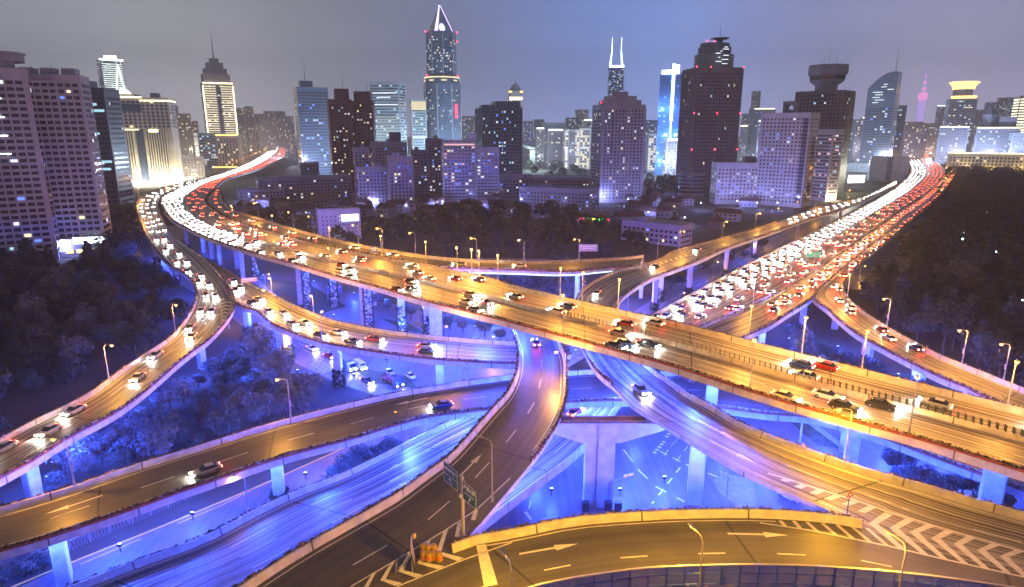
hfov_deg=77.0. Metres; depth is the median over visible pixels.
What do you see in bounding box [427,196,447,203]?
house
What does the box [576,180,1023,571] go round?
elevated road
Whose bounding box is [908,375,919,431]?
street lamp
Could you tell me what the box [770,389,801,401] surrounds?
car
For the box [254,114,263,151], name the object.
apartment block
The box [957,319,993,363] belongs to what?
tree
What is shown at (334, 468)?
bush
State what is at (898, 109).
window
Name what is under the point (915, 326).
tree
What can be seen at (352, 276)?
car
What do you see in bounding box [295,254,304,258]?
car
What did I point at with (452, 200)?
house
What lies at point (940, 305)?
tree
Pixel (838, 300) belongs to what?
car
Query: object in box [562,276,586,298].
tree
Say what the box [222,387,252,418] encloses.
tree
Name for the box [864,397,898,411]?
car
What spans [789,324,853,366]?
traffic island
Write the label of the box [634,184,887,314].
slip road
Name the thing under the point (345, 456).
bush
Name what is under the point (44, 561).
bush
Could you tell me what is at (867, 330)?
street lamp
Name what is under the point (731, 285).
car
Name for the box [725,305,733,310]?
car
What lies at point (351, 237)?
tree
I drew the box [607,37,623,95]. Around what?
spired tower
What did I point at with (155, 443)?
tree
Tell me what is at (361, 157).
apartment block
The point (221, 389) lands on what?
tree
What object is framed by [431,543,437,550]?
crash barrel
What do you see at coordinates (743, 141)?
skyline block
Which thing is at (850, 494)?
warning sign
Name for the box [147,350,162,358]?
car
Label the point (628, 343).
car
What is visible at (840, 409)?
street lamp
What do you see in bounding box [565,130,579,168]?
lit shop block
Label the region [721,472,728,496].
street lamp
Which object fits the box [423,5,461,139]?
skyscraper
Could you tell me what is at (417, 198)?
house
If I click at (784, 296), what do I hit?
car
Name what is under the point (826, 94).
window
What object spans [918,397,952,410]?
car
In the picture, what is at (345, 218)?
lit pavilion
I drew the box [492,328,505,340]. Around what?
tree
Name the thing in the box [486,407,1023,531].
crossing road
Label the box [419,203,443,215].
house
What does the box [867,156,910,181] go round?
billboard building
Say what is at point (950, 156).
window
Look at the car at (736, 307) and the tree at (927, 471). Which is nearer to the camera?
the tree at (927, 471)
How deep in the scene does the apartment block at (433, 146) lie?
664.38 m
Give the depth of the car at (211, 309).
197.41 m
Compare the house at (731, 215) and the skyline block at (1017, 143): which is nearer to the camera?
the house at (731, 215)
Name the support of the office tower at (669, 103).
on the ground
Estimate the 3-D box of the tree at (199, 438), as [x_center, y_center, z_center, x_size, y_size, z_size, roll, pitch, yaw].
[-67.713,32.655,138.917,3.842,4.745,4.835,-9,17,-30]
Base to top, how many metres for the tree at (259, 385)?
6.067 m
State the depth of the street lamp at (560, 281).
166.33 m
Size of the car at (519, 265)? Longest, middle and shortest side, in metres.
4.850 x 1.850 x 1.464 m
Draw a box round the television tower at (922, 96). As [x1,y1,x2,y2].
[916,66,927,121]
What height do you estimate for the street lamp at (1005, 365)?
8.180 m
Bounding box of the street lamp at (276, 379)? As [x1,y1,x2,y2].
[275,378,291,417]
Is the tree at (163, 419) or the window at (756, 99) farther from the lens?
the window at (756, 99)
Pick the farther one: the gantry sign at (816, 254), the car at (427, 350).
the gantry sign at (816, 254)
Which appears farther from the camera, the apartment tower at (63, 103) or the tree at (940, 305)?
the apartment tower at (63, 103)
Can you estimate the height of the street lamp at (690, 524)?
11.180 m
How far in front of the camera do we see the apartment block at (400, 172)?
548.23 m
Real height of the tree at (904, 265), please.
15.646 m
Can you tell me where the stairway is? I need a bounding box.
[799,423,843,449]
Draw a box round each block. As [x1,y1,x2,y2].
[175,105,180,149]
[176,113,195,155]
[181,156,204,181]
[192,121,198,154]
[193,133,226,169]
[212,134,243,173]
[236,108,247,153]
[244,106,257,154]
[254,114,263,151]
[257,121,276,155]
[263,111,277,146]
[275,111,285,147]
[282,116,296,160]
[353,144,369,199]
[356,163,388,209]
[370,132,406,165]
[387,152,414,210]
[411,147,428,195]
[425,136,442,196]
[441,133,477,201]
[462,116,474,139]
[475,101,522,173]
[476,147,499,199]
[499,171,522,201]
[523,121,532,153]
[523,144,534,163]
[534,119,543,146]
[535,128,543,165]
[541,122,565,130]
[544,129,563,166]
[563,131,591,168]
[565,118,581,129]
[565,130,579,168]
[575,110,588,127]
[579,128,590,168]
[583,120,591,130]
[644,120,657,153]
[645,135,648,169]
[647,134,656,171]
[662,139,677,175]
[709,156,757,203]
[737,125,748,160]
[741,114,747,124]
[746,108,775,156]
[750,91,760,108]
[755,120,760,162]
[847,129,854,168]
[851,119,863,162]
[900,122,923,155]
[901,133,927,165]
[922,123,942,158]
[933,126,969,165]
[934,105,944,122]
[970,110,986,147]
[971,107,1020,152]
[984,102,996,110]
[996,97,1014,116]
[1009,133,1023,152]
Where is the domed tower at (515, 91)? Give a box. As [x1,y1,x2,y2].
[507,78,522,106]
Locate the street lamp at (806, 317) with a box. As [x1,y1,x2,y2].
[801,315,807,353]
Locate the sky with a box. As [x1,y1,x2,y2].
[0,0,1023,136]
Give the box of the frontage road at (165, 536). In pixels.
[21,421,444,586]
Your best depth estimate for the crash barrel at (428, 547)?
76.39 m
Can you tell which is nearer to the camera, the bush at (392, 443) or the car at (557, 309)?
the bush at (392, 443)
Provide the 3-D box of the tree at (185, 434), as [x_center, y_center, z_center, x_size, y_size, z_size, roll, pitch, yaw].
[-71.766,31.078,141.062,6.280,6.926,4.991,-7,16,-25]
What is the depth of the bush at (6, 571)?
100.05 m
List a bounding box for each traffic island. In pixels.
[712,474,756,507]
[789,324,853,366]
[791,422,839,447]
[918,472,979,491]
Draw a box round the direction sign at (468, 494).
[443,461,476,538]
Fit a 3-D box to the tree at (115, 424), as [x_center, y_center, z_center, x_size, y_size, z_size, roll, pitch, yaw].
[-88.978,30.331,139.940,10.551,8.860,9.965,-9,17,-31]
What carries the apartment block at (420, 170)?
on the ground
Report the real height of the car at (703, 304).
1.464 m
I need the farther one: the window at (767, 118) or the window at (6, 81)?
the window at (767, 118)
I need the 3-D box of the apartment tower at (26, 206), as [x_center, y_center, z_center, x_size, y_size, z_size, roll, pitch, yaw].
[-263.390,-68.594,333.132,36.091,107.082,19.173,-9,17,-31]
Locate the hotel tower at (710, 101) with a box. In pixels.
[675,30,743,195]
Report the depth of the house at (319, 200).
585.56 m
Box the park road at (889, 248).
[844,216,923,289]
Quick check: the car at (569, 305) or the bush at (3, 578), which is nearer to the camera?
the bush at (3, 578)
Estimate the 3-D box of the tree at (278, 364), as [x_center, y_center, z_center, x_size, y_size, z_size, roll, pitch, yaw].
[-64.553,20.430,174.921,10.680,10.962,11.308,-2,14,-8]
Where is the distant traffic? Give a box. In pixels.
[139,147,953,241]
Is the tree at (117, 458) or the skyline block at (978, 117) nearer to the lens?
the tree at (117, 458)
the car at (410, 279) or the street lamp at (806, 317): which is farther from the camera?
the car at (410, 279)
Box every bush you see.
[0,561,18,579]
[0,575,8,586]
[10,557,37,576]
[15,549,42,563]
[31,551,51,570]
[320,458,352,480]
[333,451,359,464]
[335,464,352,473]
[347,458,362,466]
[350,443,373,459]
[353,453,368,461]
[366,444,378,455]
[374,444,393,454]
[378,435,400,449]
[388,439,402,447]
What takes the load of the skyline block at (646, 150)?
on the ground
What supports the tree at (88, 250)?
on the ground
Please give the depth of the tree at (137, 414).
145.10 m
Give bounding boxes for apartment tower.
[0,51,60,259]
[18,65,111,257]
[327,80,354,191]
[352,79,375,165]
[590,91,646,202]
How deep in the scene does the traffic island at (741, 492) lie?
125.52 m
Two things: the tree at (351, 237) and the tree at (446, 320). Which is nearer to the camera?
the tree at (446, 320)
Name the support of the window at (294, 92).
in the office tower at (311, 117)
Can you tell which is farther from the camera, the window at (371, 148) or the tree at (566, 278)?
the window at (371, 148)
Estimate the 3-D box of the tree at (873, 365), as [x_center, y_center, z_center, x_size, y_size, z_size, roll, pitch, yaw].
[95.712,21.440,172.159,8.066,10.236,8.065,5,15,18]
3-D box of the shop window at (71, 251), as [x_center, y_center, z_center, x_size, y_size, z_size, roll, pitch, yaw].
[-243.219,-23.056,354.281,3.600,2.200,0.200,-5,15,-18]
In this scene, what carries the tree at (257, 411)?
on the ground
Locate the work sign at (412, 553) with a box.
[395,533,415,572]
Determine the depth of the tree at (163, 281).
255.94 m
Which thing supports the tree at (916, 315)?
on the ground
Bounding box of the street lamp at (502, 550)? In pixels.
[499,547,511,586]
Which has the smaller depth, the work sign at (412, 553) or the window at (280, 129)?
the work sign at (412, 553)
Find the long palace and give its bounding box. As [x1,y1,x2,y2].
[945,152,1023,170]
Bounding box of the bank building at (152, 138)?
[120,93,183,184]
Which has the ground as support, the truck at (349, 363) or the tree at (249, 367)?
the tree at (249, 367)
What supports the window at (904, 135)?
in the skyline block at (913, 145)
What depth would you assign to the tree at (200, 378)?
173.98 m
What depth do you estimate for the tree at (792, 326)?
210.04 m
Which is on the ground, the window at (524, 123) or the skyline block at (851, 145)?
the skyline block at (851, 145)
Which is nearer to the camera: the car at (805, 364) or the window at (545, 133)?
the car at (805, 364)
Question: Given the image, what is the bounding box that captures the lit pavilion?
[316,207,361,238]
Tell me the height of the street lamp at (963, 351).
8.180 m
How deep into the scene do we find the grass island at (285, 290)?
274.40 m
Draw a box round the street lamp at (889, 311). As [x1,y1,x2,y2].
[882,298,890,326]
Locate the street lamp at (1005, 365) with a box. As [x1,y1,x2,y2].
[999,343,1010,379]
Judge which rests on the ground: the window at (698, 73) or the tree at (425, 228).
the tree at (425, 228)
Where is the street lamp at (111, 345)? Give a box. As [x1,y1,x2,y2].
[103,344,113,378]
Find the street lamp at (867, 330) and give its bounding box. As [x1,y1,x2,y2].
[861,328,869,368]
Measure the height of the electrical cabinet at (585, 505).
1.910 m
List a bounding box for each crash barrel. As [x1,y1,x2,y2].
[419,543,425,550]
[419,550,425,560]
[425,544,431,550]
[425,551,431,562]
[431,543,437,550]
[431,550,436,560]
[435,551,442,562]
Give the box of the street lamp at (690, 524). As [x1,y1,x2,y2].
[688,522,703,586]
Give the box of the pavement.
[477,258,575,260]
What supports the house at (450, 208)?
on the ground
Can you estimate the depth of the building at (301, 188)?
620.14 m
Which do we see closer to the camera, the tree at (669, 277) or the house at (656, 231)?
the tree at (669, 277)
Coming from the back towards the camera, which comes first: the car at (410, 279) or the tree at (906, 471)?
the car at (410, 279)
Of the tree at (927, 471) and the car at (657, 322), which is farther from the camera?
the car at (657, 322)
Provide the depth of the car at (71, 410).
128.39 m
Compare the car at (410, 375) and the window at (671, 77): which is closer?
the car at (410, 375)
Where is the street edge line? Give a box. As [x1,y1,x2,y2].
[11,448,343,586]
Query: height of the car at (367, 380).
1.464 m
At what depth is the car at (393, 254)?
238.99 m
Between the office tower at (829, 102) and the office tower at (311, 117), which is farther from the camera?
the office tower at (311, 117)
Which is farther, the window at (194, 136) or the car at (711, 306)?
the window at (194, 136)
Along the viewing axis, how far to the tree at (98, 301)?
218.81 m
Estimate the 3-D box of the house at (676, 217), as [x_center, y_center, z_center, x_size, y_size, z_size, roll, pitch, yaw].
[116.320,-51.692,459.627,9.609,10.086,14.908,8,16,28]
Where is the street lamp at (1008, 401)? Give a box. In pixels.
[1006,359,1018,404]
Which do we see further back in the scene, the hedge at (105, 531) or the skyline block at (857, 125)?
the skyline block at (857, 125)
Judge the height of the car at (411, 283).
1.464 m
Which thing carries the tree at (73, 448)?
on the ground
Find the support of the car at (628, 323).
on the elevated road at (987, 434)
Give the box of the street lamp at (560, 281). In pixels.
[559,267,561,295]
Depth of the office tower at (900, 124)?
1108.08 m
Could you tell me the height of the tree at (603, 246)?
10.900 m
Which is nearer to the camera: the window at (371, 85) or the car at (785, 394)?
the car at (785, 394)
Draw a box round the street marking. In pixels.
[259,218,966,519]
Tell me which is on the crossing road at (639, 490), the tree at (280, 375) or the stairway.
the stairway
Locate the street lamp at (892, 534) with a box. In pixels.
[884,529,906,586]
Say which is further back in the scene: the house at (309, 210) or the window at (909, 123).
the window at (909, 123)
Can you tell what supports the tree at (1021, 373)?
on the ground
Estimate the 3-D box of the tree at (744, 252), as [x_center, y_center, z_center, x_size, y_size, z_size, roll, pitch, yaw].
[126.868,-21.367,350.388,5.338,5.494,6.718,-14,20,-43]
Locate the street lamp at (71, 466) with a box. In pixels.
[49,437,75,485]
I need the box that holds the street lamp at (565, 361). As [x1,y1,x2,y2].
[554,351,565,374]
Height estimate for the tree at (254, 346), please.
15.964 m
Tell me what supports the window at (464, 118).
in the skyline block at (468, 124)
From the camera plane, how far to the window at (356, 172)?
563.65 m
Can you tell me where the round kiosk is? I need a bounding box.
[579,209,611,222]
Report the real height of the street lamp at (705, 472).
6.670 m
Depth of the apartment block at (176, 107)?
1296.28 m
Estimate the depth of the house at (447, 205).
534.66 m
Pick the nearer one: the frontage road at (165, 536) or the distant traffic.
the frontage road at (165, 536)
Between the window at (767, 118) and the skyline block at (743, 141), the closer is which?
the window at (767, 118)
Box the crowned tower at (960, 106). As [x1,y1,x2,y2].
[942,81,979,151]
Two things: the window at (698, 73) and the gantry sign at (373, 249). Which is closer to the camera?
the gantry sign at (373, 249)
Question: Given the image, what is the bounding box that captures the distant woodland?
[93,159,1023,267]
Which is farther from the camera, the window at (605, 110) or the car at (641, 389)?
the window at (605, 110)
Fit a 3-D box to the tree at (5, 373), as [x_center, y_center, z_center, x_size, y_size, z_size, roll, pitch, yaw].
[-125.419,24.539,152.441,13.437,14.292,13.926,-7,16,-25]
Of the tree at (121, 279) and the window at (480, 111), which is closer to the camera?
the tree at (121, 279)
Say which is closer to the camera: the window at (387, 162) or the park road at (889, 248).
the park road at (889, 248)
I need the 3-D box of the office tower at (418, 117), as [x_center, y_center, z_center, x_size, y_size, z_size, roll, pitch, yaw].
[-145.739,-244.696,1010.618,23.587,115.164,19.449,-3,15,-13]
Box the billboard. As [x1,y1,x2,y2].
[848,175,864,186]
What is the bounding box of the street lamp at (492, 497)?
[476,434,493,501]
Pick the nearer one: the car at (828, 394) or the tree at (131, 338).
the car at (828, 394)
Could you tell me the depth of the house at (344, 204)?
525.35 m
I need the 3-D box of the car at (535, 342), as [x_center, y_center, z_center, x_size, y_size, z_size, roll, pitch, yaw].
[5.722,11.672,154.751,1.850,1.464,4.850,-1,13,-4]
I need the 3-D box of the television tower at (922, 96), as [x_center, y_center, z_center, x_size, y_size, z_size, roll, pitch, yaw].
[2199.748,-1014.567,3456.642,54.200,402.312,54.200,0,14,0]
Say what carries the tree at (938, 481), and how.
on the ground
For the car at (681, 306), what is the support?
on the elevated road at (238, 550)
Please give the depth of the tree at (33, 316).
200.41 m
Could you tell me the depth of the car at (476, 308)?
158.22 m
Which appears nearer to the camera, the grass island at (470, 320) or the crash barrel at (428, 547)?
the crash barrel at (428, 547)
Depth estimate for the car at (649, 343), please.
130.99 m
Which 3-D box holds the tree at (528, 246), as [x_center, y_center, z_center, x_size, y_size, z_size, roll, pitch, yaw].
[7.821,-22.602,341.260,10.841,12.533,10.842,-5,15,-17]
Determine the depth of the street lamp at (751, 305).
132.39 m
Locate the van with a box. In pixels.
[353,358,366,370]
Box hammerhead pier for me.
[555,416,664,507]
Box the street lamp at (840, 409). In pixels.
[836,407,851,461]
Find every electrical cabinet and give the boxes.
[581,500,589,511]
[604,500,612,511]
[614,500,622,511]
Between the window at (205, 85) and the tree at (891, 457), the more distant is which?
the window at (205, 85)
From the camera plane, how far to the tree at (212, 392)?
165.58 m
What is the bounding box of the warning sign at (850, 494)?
[846,490,852,513]
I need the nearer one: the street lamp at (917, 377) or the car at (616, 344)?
the street lamp at (917, 377)
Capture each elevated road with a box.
[0,178,235,498]
[0,368,1023,586]
[66,154,944,586]
[159,140,1023,503]
[204,257,572,387]
[206,187,645,304]
[233,329,568,586]
[381,505,1023,586]
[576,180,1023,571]
[661,173,943,383]
[812,173,1023,407]
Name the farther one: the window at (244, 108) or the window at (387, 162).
the window at (244, 108)
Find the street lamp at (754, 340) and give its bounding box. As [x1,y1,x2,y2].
[749,337,755,387]
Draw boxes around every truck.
[342,353,356,372]
[381,374,403,387]
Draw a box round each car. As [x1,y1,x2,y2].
[0,440,17,454]
[34,423,62,436]
[61,404,85,415]
[129,372,145,381]
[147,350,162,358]
[185,323,194,330]
[186,332,196,339]
[190,462,221,477]
[197,307,204,313]
[203,291,208,296]
[205,281,211,286]
[207,307,214,313]
[212,292,217,297]
[229,278,236,283]
[232,287,238,292]
[246,299,257,305]
[253,296,264,301]
[264,307,272,313]
[273,251,281,255]
[278,309,288,315]
[286,320,298,326]
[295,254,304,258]
[298,318,310,325]
[306,345,317,350]
[312,330,326,337]
[323,352,332,359]
[330,328,346,335]
[335,268,345,273]
[336,262,346,266]
[337,249,346,253]
[343,266,354,271]
[344,274,355,278]
[344,337,360,344]
[354,258,364,262]
[360,376,373,384]
[366,335,382,342]
[383,368,395,374]
[387,252,398,256]
[390,286,403,291]
[404,372,416,379]
[405,277,417,282]
[405,282,417,286]
[405,285,417,291]
[406,263,418,267]
[411,270,423,274]
[417,342,435,348]
[417,347,436,354]
[423,275,435,280]
[428,399,452,409]
[449,275,462,280]
[453,261,465,265]
[458,298,474,305]
[463,291,477,297]
[467,306,483,312]
[472,276,485,282]
[477,299,492,305]
[507,293,523,299]
[513,263,525,267]
[531,339,539,346]
[547,307,565,313]
[558,302,576,309]
[567,408,581,415]
[593,290,600,295]
[603,340,626,348]
[609,328,630,337]
[614,319,635,327]
[616,338,636,348]
[632,383,650,395]
[636,338,659,348]
[643,318,664,326]
[651,264,659,268]
[661,312,670,318]
[673,302,681,307]
[674,309,684,314]
[677,304,686,309]
[678,311,688,317]
[689,294,697,299]
[693,300,701,305]
[695,313,705,319]
[696,295,704,299]
[698,302,708,307]
[701,288,709,292]
[706,294,714,299]
[706,304,716,309]
[714,281,721,285]
[714,295,723,300]
[718,288,726,293]
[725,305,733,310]
[727,283,735,287]
[728,288,735,292]
[732,305,742,309]
[734,296,742,301]
[767,301,776,306]
[769,307,778,312]
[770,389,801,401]
[777,492,799,503]
[780,300,789,305]
[781,294,789,299]
[787,359,815,369]
[789,369,819,379]
[794,292,802,297]
[797,285,804,289]
[812,361,839,371]
[812,388,843,399]
[828,398,862,413]
[835,298,843,303]
[845,309,855,314]
[847,304,855,309]
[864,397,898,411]
[875,326,888,332]
[881,334,896,340]
[908,344,924,351]
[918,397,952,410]
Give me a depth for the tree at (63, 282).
262.98 m
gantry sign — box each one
[241,277,256,289]
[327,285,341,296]
[370,247,376,252]
[578,244,597,261]
[807,251,820,267]
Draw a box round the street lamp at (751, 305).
[747,304,753,340]
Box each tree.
[0,248,8,255]
[0,364,13,399]
[0,415,11,434]
[3,252,27,283]
[4,321,54,360]
[5,297,35,312]
[11,308,54,347]
[12,291,47,316]
[14,368,45,392]
[15,237,40,271]
[16,248,45,269]
[37,271,71,289]
[38,246,60,269]
[41,471,71,491]
[42,334,86,385]
[45,437,89,474]
[47,261,78,289]
[56,327,88,340]
[58,294,99,319]
[64,448,100,477]
[65,258,85,279]
[66,335,94,365]
[68,303,103,341]
[70,277,118,305]
[76,255,104,272]
[77,240,98,258]
[80,428,118,461]
[84,417,123,450]
[92,299,137,324]
[93,299,123,327]
[94,320,130,353]
[95,444,133,469]
[97,240,120,272]
[104,259,135,275]
[107,259,131,275]
[109,238,128,248]
[112,246,125,258]
[112,435,136,462]
[114,273,133,293]
[114,417,157,440]
[116,325,152,357]
[117,240,138,255]
[122,255,143,264]
[122,282,146,298]
[122,406,149,425]
[129,421,180,458]
[130,308,163,349]
[131,260,162,291]
[132,296,162,327]
[134,292,161,311]
[139,272,180,298]
[143,401,165,418]
[148,376,188,409]
[148,407,185,439]
[150,287,166,309]
[157,298,189,327]
[168,419,199,447]
[178,375,197,401]
[180,386,211,403]
[186,399,211,410]
[188,405,209,427]
[188,432,206,446]
[192,373,206,386]
[201,353,232,373]
[203,404,241,435]
[208,383,219,399]
[209,371,229,383]
[209,379,239,398]
[219,353,240,367]
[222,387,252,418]
[224,366,242,385]
[225,348,235,354]
[229,366,261,390]
[236,322,279,362]
[238,356,251,368]
[240,391,274,425]
[244,359,259,373]
[247,379,272,393]
[250,348,294,383]
[253,387,273,415]
[265,391,295,419]
[272,372,288,386]
[272,372,325,409]
[284,374,304,388]
[292,383,318,412]
[343,231,360,241]
[373,292,384,305]
[375,226,393,246]
[382,298,391,309]
[405,305,417,318]
[417,222,435,242]
[431,230,455,255]
[442,314,452,328]
[456,317,467,332]
[458,225,476,243]
[473,320,493,336]
[484,274,499,278]
[488,230,505,253]
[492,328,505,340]
[497,274,515,284]
[507,274,532,287]
[515,222,530,243]
[515,232,525,243]
[517,240,537,259]
[527,275,543,288]
[539,286,556,294]
[540,276,564,289]
[546,254,568,260]
[556,282,581,298]
[557,275,581,292]
[559,229,573,247]
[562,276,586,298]
[573,231,594,254]
[595,241,612,257]
[621,229,634,242]
[625,230,638,245]
[633,231,648,248]
[663,280,676,295]
[664,275,671,282]
[675,276,686,286]
[685,265,698,273]
[706,256,715,267]
[728,252,734,264]
[731,246,741,253]
[740,249,750,258]
[760,239,768,247]
[781,321,806,343]
[789,325,813,341]
[790,337,819,355]
[794,336,814,343]
[805,343,823,355]
[818,343,838,359]
[833,350,853,363]
[844,354,870,366]
[855,357,886,373]
[858,263,886,297]
[859,274,895,309]
[862,272,894,314]
[877,271,920,321]
[880,446,919,466]
[881,293,911,328]
[884,257,899,279]
[885,256,912,274]
[887,464,923,480]
[897,373,929,383]
[900,317,931,341]
[906,267,937,313]
[910,291,936,320]
[911,310,931,336]
[913,464,944,479]
[918,301,975,355]
[923,298,962,335]
[923,474,961,492]
[943,258,983,280]
[943,324,974,349]
[946,473,979,493]
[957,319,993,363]
[960,292,985,340]
[963,319,1008,337]
[970,488,1016,507]
[972,246,1000,270]
[973,330,1020,373]
[981,330,1023,377]
[991,294,1023,342]
[997,290,1012,306]
[1009,276,1023,299]
[1009,336,1023,370]
[1016,368,1023,382]
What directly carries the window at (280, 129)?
in the apartment block at (279, 127)
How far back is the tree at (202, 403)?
155.36 m
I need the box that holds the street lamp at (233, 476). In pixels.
[231,475,248,511]
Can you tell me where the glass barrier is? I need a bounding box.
[529,564,1014,586]
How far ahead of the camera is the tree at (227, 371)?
174.25 m
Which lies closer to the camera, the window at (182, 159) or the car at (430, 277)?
the car at (430, 277)
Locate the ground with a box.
[0,137,1023,586]
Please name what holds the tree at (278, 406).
on the ground
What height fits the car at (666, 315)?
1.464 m
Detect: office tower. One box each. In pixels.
[89,80,134,208]
[96,55,130,93]
[200,32,237,133]
[293,60,330,174]
[369,82,407,155]
[410,99,426,148]
[655,63,681,173]
[755,101,819,207]
[795,55,855,192]
[811,129,844,200]
[847,45,901,171]
[892,105,906,155]
[1011,96,1023,132]
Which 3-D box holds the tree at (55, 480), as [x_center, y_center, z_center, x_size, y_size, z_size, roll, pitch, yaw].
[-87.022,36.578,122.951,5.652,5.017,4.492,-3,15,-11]
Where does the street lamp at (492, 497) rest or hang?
on the elevated road at (517, 424)
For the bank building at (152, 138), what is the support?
on the ground
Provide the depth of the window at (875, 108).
1055.09 m
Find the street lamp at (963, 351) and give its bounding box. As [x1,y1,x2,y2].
[957,329,967,363]
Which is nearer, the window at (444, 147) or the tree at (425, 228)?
the tree at (425, 228)
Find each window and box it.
[0,80,58,254]
[31,83,110,237]
[66,249,73,253]
[92,97,133,205]
[97,61,123,90]
[122,101,176,127]
[178,116,195,155]
[182,159,203,178]
[194,136,217,166]
[200,85,235,133]
[218,139,240,166]
[236,109,246,152]
[244,108,256,152]
[255,179,349,201]
[258,125,275,152]
[264,114,276,145]
[276,114,284,144]
[284,118,295,158]
[293,92,330,173]
[327,104,353,188]
[352,105,375,165]
[356,172,386,204]
[371,85,406,140]
[371,148,404,164]
[387,162,411,206]
[410,102,425,147]
[424,36,460,128]
[442,147,474,200]
[462,118,473,138]
[476,111,520,173]
[477,153,497,196]
[521,192,597,209]
[523,181,587,184]
[524,123,532,152]
[544,133,561,164]
[563,133,575,165]
[566,121,580,129]
[575,113,586,127]
[591,110,643,198]
[607,69,622,94]
[645,122,655,149]
[656,77,680,170]
[676,73,740,190]
[677,175,705,192]
[710,168,756,199]
[746,110,773,155]
[750,92,759,107]
[757,118,818,202]
[797,94,851,188]
[809,75,845,80]
[811,135,842,196]
[852,121,863,160]
[860,108,897,163]
[892,109,904,155]
[901,135,925,159]
[905,123,922,131]
[922,126,938,157]
[933,129,967,164]
[935,108,944,122]
[942,101,975,151]
[946,156,1023,170]
[970,111,986,146]
[971,131,1017,152]
[996,99,1012,114]
[1011,136,1023,151]
[1012,100,1023,131]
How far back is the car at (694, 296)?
234.04 m
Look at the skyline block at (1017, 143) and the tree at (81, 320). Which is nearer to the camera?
the tree at (81, 320)
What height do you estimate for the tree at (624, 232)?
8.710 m
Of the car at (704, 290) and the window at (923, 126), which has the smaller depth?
the car at (704, 290)
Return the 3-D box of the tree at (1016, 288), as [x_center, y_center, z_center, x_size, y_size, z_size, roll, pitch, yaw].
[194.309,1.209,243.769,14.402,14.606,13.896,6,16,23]
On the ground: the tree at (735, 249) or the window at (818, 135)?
the tree at (735, 249)
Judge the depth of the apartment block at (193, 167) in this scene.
876.90 m
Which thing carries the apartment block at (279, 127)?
on the ground
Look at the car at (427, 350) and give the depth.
162.35 m
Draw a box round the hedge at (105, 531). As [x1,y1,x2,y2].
[1,488,214,577]
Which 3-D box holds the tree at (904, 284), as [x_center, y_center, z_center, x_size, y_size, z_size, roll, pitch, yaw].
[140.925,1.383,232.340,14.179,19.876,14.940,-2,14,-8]
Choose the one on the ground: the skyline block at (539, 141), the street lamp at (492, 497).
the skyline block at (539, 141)
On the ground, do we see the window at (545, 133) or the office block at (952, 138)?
the office block at (952, 138)
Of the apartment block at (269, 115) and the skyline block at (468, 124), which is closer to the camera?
the skyline block at (468, 124)
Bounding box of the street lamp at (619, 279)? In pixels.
[617,278,620,309]
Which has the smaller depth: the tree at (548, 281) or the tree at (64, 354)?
the tree at (64, 354)
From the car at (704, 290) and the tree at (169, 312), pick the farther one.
the car at (704, 290)
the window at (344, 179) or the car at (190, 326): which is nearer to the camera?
the car at (190, 326)
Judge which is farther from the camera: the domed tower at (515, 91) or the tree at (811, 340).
the domed tower at (515, 91)
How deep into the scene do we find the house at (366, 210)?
521.07 m
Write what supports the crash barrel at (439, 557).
on the elevated road at (544, 550)
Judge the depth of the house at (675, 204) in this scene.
551.16 m
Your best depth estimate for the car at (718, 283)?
252.50 m
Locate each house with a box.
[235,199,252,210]
[237,186,284,201]
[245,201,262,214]
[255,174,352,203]
[255,196,275,208]
[274,197,288,207]
[277,206,302,220]
[299,161,318,174]
[300,204,319,218]
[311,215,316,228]
[312,193,331,206]
[326,200,342,207]
[337,200,356,207]
[353,203,373,216]
[355,198,372,205]
[375,202,395,217]
[386,199,409,212]
[414,194,433,203]
[418,197,434,207]
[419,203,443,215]
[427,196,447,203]
[442,196,458,201]
[444,201,453,210]
[448,206,464,216]
[460,199,482,212]
[478,198,500,209]
[486,192,501,198]
[487,199,505,211]
[495,202,515,217]
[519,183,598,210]
[523,174,590,186]
[614,210,644,222]
[621,216,693,246]
[625,193,634,202]
[627,200,650,210]
[633,205,656,218]
[639,194,658,206]
[641,195,656,206]
[649,190,661,201]
[655,204,673,218]
[665,197,682,211]
[669,213,683,220]
[672,194,694,205]
[706,214,725,229]
[713,208,742,221]
[739,197,758,207]
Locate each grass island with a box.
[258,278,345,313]
[356,369,416,388]
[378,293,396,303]
[380,318,422,332]
[416,304,502,326]
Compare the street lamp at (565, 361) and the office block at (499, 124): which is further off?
the office block at (499, 124)
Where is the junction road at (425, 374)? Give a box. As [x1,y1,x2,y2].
[121,226,581,394]
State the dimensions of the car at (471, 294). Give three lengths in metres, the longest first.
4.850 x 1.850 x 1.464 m

